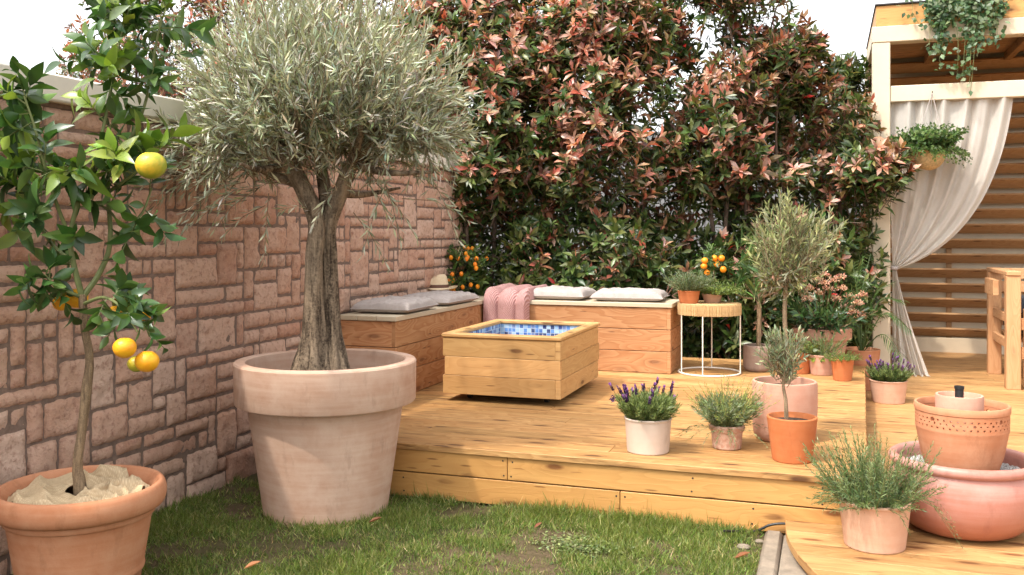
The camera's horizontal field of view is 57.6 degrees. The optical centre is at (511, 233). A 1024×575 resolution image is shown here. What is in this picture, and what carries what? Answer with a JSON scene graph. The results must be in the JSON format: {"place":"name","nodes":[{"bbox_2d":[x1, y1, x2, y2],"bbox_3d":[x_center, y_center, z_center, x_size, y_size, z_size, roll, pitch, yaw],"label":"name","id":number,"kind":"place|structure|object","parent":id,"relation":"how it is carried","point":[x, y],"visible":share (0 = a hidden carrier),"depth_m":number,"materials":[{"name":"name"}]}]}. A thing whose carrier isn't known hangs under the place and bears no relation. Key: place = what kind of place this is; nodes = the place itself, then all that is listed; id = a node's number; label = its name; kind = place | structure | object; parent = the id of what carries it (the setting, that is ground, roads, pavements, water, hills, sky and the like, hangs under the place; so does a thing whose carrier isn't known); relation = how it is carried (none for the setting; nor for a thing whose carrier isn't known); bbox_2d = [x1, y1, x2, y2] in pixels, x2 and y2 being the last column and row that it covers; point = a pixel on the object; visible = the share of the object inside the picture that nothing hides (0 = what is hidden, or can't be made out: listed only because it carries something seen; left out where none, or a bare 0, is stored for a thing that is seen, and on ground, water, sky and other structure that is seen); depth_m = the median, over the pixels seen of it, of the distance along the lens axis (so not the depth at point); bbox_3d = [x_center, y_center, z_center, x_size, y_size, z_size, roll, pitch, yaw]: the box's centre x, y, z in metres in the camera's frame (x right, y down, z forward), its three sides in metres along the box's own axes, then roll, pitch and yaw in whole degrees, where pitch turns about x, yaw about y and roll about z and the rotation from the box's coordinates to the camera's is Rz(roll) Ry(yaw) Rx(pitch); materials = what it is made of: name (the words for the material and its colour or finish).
{"place":"outdoors","nodes":[
{"label":"outdoors","id":0,"kind":"place"},
{"bbox_2d":[9,350,785,574],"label":"ground","id":1,"kind":"structure","parent":0,"point":[531,553],"depth_m":3.70,"materials":[{"name":"green plant"}]},
{"bbox_2d":[0,0,217,574],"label":"potted citrus tree","id":2,"kind":"object","parent":1,"relation":"on","point":[105,537],"visible":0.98,"depth_m":3.13,"materials":[{"name":"green plant"}]},
{"bbox_2d":[7,464,149,504],"bbox_3d":[-1.481,0.887,3.200,0.439,0.104,0.438,0,0,19],"label":"burlap sacking","id":3,"kind":"object","parent":2,"relation":"on","point":[103,482],"visible":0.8,"depth_m":3.18,"materials":[{"name":"beige fabric"}]},
{"bbox_2d":[53,0,254,103],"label":"photinia shrub","id":4,"kind":"object","parent":1,"relation":"on","point":[160,92],"visible":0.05,"depth_m":8.24,"materials":[{"name":"green plant"}]},
{"bbox_2d":[0,63,469,574],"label":"stone wall","id":5,"kind":"structure","parent":1,"relation":"on","point":[177,419],"depth_m":4.31,"materials":[{"name":"stone"}]},
{"bbox_2d":[244,561,259,568],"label":"dry leaf","id":6,"kind":"object","parent":1,"relation":"on","point":[252,563],"visible":0.97,"depth_m":3.40,"materials":[{"name":"orange plant"}]},
{"bbox_2d":[160,0,348,107],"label":"photinia shrub","id":7,"kind":"object","parent":1,"relation":"on","point":[215,9],"visible":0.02,"depth_m":8.53,"materials":[{"name":"green plant"}]},
{"bbox_2d":[133,0,495,527],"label":"potted olive tree","id":8,"kind":"object","parent":1,"relation":"on","point":[322,405],"visible":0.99,"depth_m":4.01,"materials":[{"name":"green plant"}]},
{"bbox_2d":[304,0,413,96],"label":"photinia shrub","id":9,"kind":"object","parent":1,"relation":"on","point":[378,4],"visible":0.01,"depth_m":8.62,"materials":[{"name":"green plant"}]},
{"bbox_2d":[369,517,380,521],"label":"dry leaf","id":10,"kind":"object","parent":1,"relation":"on","point":[374,519],"visible":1,"depth_m":3.93,"materials":[{"name":"orange plant"}]},
{"bbox_2d":[364,0,576,295],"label":"photinia shrub","id":11,"kind":"object","parent":1,"relation":"on","point":[475,30],"visible":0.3,"depth_m":7.44,"materials":[{"name":"green plant"}]},
{"bbox_2d":[445,239,496,292],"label":"kumquat bush","id":12,"kind":"object","parent":1,"relation":"on","point":[469,252],"visible":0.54,"depth_m":7.34,"materials":[{"name":"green plant"}]},
{"bbox_2d":[521,531,633,557],"bbox_3d":[0.256,1.233,3.719,0.494,0.022,0.279,0,0,19],"label":"weed","id":13,"kind":"object","parent":1,"relation":"on","point":[566,542],"visible":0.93,"depth_m":3.71,"materials":[{"name":"green plant"}]},
{"bbox_2d":[464,0,713,298],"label":"photinia shrub","id":14,"kind":"object","parent":1,"relation":"on","point":[607,35],"visible":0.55,"depth_m":7.45,"materials":[{"name":"green plant"}]},
{"bbox_2d":[390,357,866,532],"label":"raised deck","id":15,"kind":"structure","parent":1,"relation":"on","point":[571,447],"depth_m":4.31,"materials":[{"name":"brown wood"}]},
{"bbox_2d":[340,294,483,390],"bbox_3d":[-0.542,0.740,6.540,0.393,0.494,2.042,0,0,19],"label":"storage bench","id":16,"kind":"object","parent":15,"relation":"on","point":[417,335],"visible":0.33,"depth_m":5.83,"materials":[{"name":"light grey cushion fabric"},{"name":"wood"}]},
{"bbox_2d":[350,295,438,312],"bbox_3d":[-0.737,0.445,5.909,0.406,0.092,0.517,0,0,19],"label":"cushion","id":17,"kind":"object","parent":16,"relation":"on","point":[393,304],"visible":1,"depth_m":5.72,"materials":[{"name":"fabric"}]},
{"bbox_2d":[402,290,479,304],"bbox_3d":[-0.512,0.449,6.572,0.408,0.082,0.577,0,0,19],"label":"cushion","id":18,"kind":"object","parent":16,"relation":"on","point":[444,297],"visible":0.73,"depth_m":6.43,"materials":[{"name":"fabric"}]},
{"bbox_2d":[427,274,457,289],"bbox_3d":[-0.577,0.365,7.080,0.336,0.116,0.285,0,0,19],"label":"straw hat","id":19,"kind":"object","parent":18,"relation":"on","point":[439,282],"visible":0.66,"depth_m":7.01,"materials":[{"name":"beige wicker"}]},
{"bbox_2d":[442,319,599,402],"bbox_3d":[0.084,0.787,5.840,0.735,0.400,0.959,0,0,19],"label":"water tub","id":20,"kind":"object","parent":15,"relation":"on","point":[546,360],"visible":1,"depth_m":5.43,"materials":[{"name":"brown wood"}]},
{"bbox_2d":[530,298,680,373],"bbox_3d":[0.541,0.740,6.979,1.391,0.494,0.493,0,0,19],"label":"storage bench","id":21,"kind":"object","parent":15,"relation":"on","point":[640,336],"visible":0.58,"depth_m":6.65,"materials":[{"name":"brown wood"}]},
{"bbox_2d":[483,283,546,321],"bbox_3d":[0.026,0.534,7.046,0.386,0.290,0.498,0,0,19],"label":"blanket","id":22,"kind":"object","parent":21,"relation":"on","point":[507,301],"visible":0.91,"depth_m":6.85,"materials":[{"name":"pink fabric"}]},
{"bbox_2d":[534,285,603,299],"bbox_3d":[0.400,0.441,7.032,0.527,0.100,0.406,0,0,22],"label":"cushion","id":23,"kind":"object","parent":21,"relation":"on","point":[561,292],"visible":0.89,"depth_m":6.89,"materials":[{"name":"fabric"}]},
{"bbox_2d":[589,281,677,301],"bbox_3d":[0.897,0.423,6.855,0.601,0.135,0.427,0,0,19],"label":"cushion","id":24,"kind":"object","parent":21,"relation":"on","point":[627,294],"visible":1,"depth_m":6.71,"materials":[{"name":"fabric"}]},
{"bbox_2d":[608,376,683,455],"bbox_3d":[0.616,0.824,4.237,0.332,0.328,0.356,0,0,-24],"label":"potted lavender","id":25,"kind":"object","parent":15,"relation":"on","point":[648,417],"visible":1,"depth_m":4.15,"materials":[{"name":"beige ceramic"}]},
{"bbox_2d":[677,301,741,376],"bbox_3d":[1.399,0.739,6.615,0.448,0.496,0.448,0,0,19],"label":"side table","id":26,"kind":"object","parent":15,"relation":"on","point":[702,309],"visible":0.92,"depth_m":6.45,"materials":[{"name":"wicker"}]},
{"bbox_2d":[662,267,716,303],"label":"potted herb","id":27,"kind":"object","parent":26,"relation":"on","point":[688,293],"visible":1,"depth_m":6.52,"materials":[{"name":"green plant"}]},
{"bbox_2d":[694,242,734,301],"bbox_3d":[1.465,0.276,6.696,0.297,0.430,0.274,0,0,-34],"label":"potted kumquat","id":28,"kind":"object","parent":26,"relation":"on","point":[715,258],"visible":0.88,"depth_m":6.62,"materials":[{"name":"orange plant"}]},
{"bbox_2d":[690,276,745,302],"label":"potted herb","id":29,"kind":"object","parent":26,"relation":"on","point":[712,294],"visible":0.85,"depth_m":6.57,"materials":[{"name":"green plant"}]},
{"bbox_2d":[678,373,778,450],"bbox_3d":[0.991,0.815,4.302,0.478,0.346,0.493,0,0,19],"label":"potted herb","id":30,"kind":"object","parent":15,"relation":"on","point":[725,419],"visible":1,"depth_m":4.24,"materials":[{"name":"plant"}]},
{"bbox_2d":[725,217,807,371],"bbox_3d":[1.792,0.428,6.703,0.612,1.120,0.691,0,0,31],"label":"potted oleander","id":31,"kind":"object","parent":15,"relation":"on","point":[754,291],"visible":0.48,"depth_m":6.66,"materials":[{"name":"green plant"}]},
{"bbox_2d":[753,324,817,463],"bbox_3d":[1.197,0.687,4.062,0.256,0.602,0.252,0,0,-40],"label":"potted olive","id":32,"kind":"object","parent":15,"relation":"on","point":[788,431],"visible":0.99,"depth_m":4.02,"materials":[{"name":"orange ceramic"}]},
{"bbox_2d":[743,187,848,441],"bbox_3d":[1.349,0.378,4.472,0.444,1.221,0.470,0,0,-44],"label":"potted olive","id":33,"kind":"object","parent":15,"relation":"on","point":[802,394],"visible":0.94,"depth_m":4.43,"materials":[{"name":"green plant"}]},
{"bbox_2d":[789,341,819,373],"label":"potted herb","id":34,"kind":"object","parent":15,"relation":"on","point":[805,369],"visible":0.44,"depth_m":6.54,"materials":[{"name":"orange ceramic"}]},
{"bbox_2d":[763,271,883,355],"bbox_3d":[2.291,0.628,6.878,0.848,0.720,0.832,0,0,19],"label":"potted flowering shrub","id":35,"kind":"object","parent":15,"relation":"on","point":[827,322],"visible":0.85,"depth_m":6.73,"materials":[{"name":"green plant"}]},
{"bbox_2d":[797,331,850,375],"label":"potted herb","id":36,"kind":"object","parent":15,"relation":"on","point":[820,365],"visible":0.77,"depth_m":6.48,"materials":[{"name":"green plant"}]},
{"bbox_2d":[823,349,863,380],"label":"potted herb","id":37,"kind":"object","parent":15,"relation":"on","point":[842,367],"visible":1,"depth_m":6.23,"materials":[{"name":"orange ceramic"}]},
{"bbox_2d":[419,126,862,277],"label":"garden wall","id":38,"kind":"structure","parent":1,"relation":"on","point":[699,212],"depth_m":10.88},
{"bbox_2d":[604,0,830,359],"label":"photinia shrub","id":39,"kind":"object","parent":1,"relation":"on","point":[727,142],"visible":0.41,"depth_m":7.62,"materials":[{"name":"green plant"}]},
{"bbox_2d":[735,552,749,557],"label":"dry leaf","id":40,"kind":"object","parent":1,"relation":"on","point":[740,554],"visible":1,"depth_m":3.52,"materials":[{"name":"orange plant"}]},
{"bbox_2d":[736,543,749,549],"bbox_3d":[0.919,1.243,3.697,0.055,0.026,0.033,0,0,19],"label":"stone","id":41,"kind":"object","parent":1,"relation":"on","point":[745,546],"visible":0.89,"depth_m":3.69,"materials":[{"name":"stone"}]},
{"bbox_2d":[723,522,784,532],"bbox_3d":[1.005,1.216,3.848,0.286,0.059,0.078,0,0,-3],"label":"hose","id":42,"kind":"object","parent":1,"relation":"on","point":[767,525],"visible":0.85,"depth_m":3.84,"materials":[{"name":"black plastic"}]},
{"bbox_2d":[754,539,762,543],"bbox_3d":[0.999,1.243,3.764,0.038,0.018,0.023,0,0,19],"label":"stone","id":43,"kind":"object","parent":1,"relation":"on","point":[759,541],"visible":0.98,"depth_m":3.76,"materials":[{"name":"stone"}]},
{"bbox_2d":[757,530,782,574],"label":"kerb","id":44,"kind":"structure","parent":1,"relation":"on","point":[769,560],"depth_m":3.56,"materials":[{"name":"concrete"}]},
{"bbox_2d":[690,22,921,358],"bbox_3d":[2.425,-0.216,7.950,1.969,3.148,1.459,0,0,19],"label":"photinia shrub","id":45,"kind":"object","parent":1,"relation":"on","point":[869,166],"visible":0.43,"depth_m":7.65,"materials":[{"name":"green plant"}]},
{"bbox_2d":[795,50,897,346],"bbox_3d":[3.131,-0.237,8.909,1.095,3.044,1.042,0,0,19],"label":"photinia shrub","id":46,"kind":"object","parent":1,"relation":"on","point":[854,75],"visible":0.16,"depth_m":8.74,"materials":[{"name":"green plant"}]},
{"bbox_2d":[785,350,1023,574],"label":"deck","id":47,"kind":"structure","parent":1,"relation":"on","point":[819,549],"depth_m":3.63,"materials":[{"name":"brown wood"}]},
{"bbox_2d":[796,423,964,554],"bbox_3d":[1.351,0.951,3.506,0.539,0.458,0.533,0,0,-25],"label":"potted rosemary","id":48,"kind":"object","parent":47,"relation":"on","point":[875,517],"visible":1,"depth_m":3.45,"materials":[{"name":"green plant"}]},
{"bbox_2d":[863,353,914,404],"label":"potted lavender","id":49,"kind":"object","parent":47,"relation":"on","point":[888,383],"visible":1,"depth_m":6.44,"materials":[{"name":"pink ceramic"}]},
{"bbox_2d":[865,0,1023,364],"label":"pergola","id":50,"kind":"object","parent":47,"relation":"on","point":[944,294],"visible":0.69,"depth_m":9.13,"materials":[{"name":"white wood"}]},
{"bbox_2d":[889,91,972,169],"bbox_3d":[3.367,-0.841,7.550,0.666,0.658,0.670,0,0,19],"label":"hanging basket","id":51,"kind":"object","parent":50,"relation":"hanging from","point":[930,147],"visible":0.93,"depth_m":7.40,"materials":[{"name":"green leaf"},{"name":"woven wicker"}]},
{"bbox_2d":[890,97,1012,376],"bbox_3d":[3.606,0.016,7.656,0.931,2.320,0.163,0,0,19],"label":"curtain","id":52,"kind":"object","parent":50,"relation":"hanging from","point":[936,211],"visible":0.83,"depth_m":7.72,"materials":[{"name":"fabric"}]},
{"bbox_2d":[897,0,1010,95],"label":"trailing ivy","id":53,"kind":"object","parent":50,"relation":"on","point":[962,9],"visible":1,"depth_m":7.54,"materials":[{"name":"green plant"}]},
{"bbox_2d":[888,440,1023,540],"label":"fountain bowl","id":54,"kind":"object","parent":47,"relation":"on","point":[982,505],"visible":0.59,"depth_m":3.48,"materials":[{"name":"ceramic"}]},
{"bbox_2d":[914,396,1011,469],"bbox_3d":[1.790,0.813,3.710,0.350,0.276,0.350,0,0,19],"label":"pierced pot","id":55,"kind":"object","parent":54,"relation":"in","point":[984,447],"visible":0.91,"depth_m":3.58,"materials":[{"name":"orange ceramic"}]},
{"bbox_2d":[935,385,983,431],"bbox_3d":[1.787,0.769,3.724,0.178,0.319,0.178,0,0,19],"label":"fountain insert","id":56,"kind":"object","parent":55,"relation":"in","point":[958,398],"visible":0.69,"depth_m":3.67,"materials":[{"name":"pink ceramic"}]},
{"bbox_2d":[985,267,1023,389],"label":"garden armchair","id":57,"kind":"object","parent":47,"relation":"on","point":[1011,286],"visible":1,"depth_m":7.08,"materials":[{"name":"brown wood"}]},
{"bbox_2d":[0,0,918,132],"label":"sky","id":58,"kind":"structure","parent":0,"point":[28,28],"materials":[{"name":"white"}]},
{"bbox_2d":[778,535,807,574],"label":"pavement","id":59,"kind":"structure","parent":0,"point":[789,564],"depth_m":3.48,"materials":[{"name":"beige stone"}]},
{"bbox_2d":[840,252,911,390],"bbox_3d":[2.700,0.658,7.049,0.648,1.043,0.553,0,0,19],"label":"potted plant","id":60,"kind":"object","parent":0,"point":[864,351],"visible":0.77,"depth_m":7.00,"materials":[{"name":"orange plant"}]},
{"bbox_3d":[4.333,0.726,7.320,0.730,0.152,0.753,0,0,19],"label":"cushion","id":61,"kind":"object","parent":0,"visible":0},
{"bbox_2d":[1021,295,1023,315],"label":"cushion","id":62,"kind":"object","parent":61,"relation":"on","point":[1022,302],"visible":0.12,"depth_m":7.14,"materials":[{"name":"grey fabric"}]}
]}

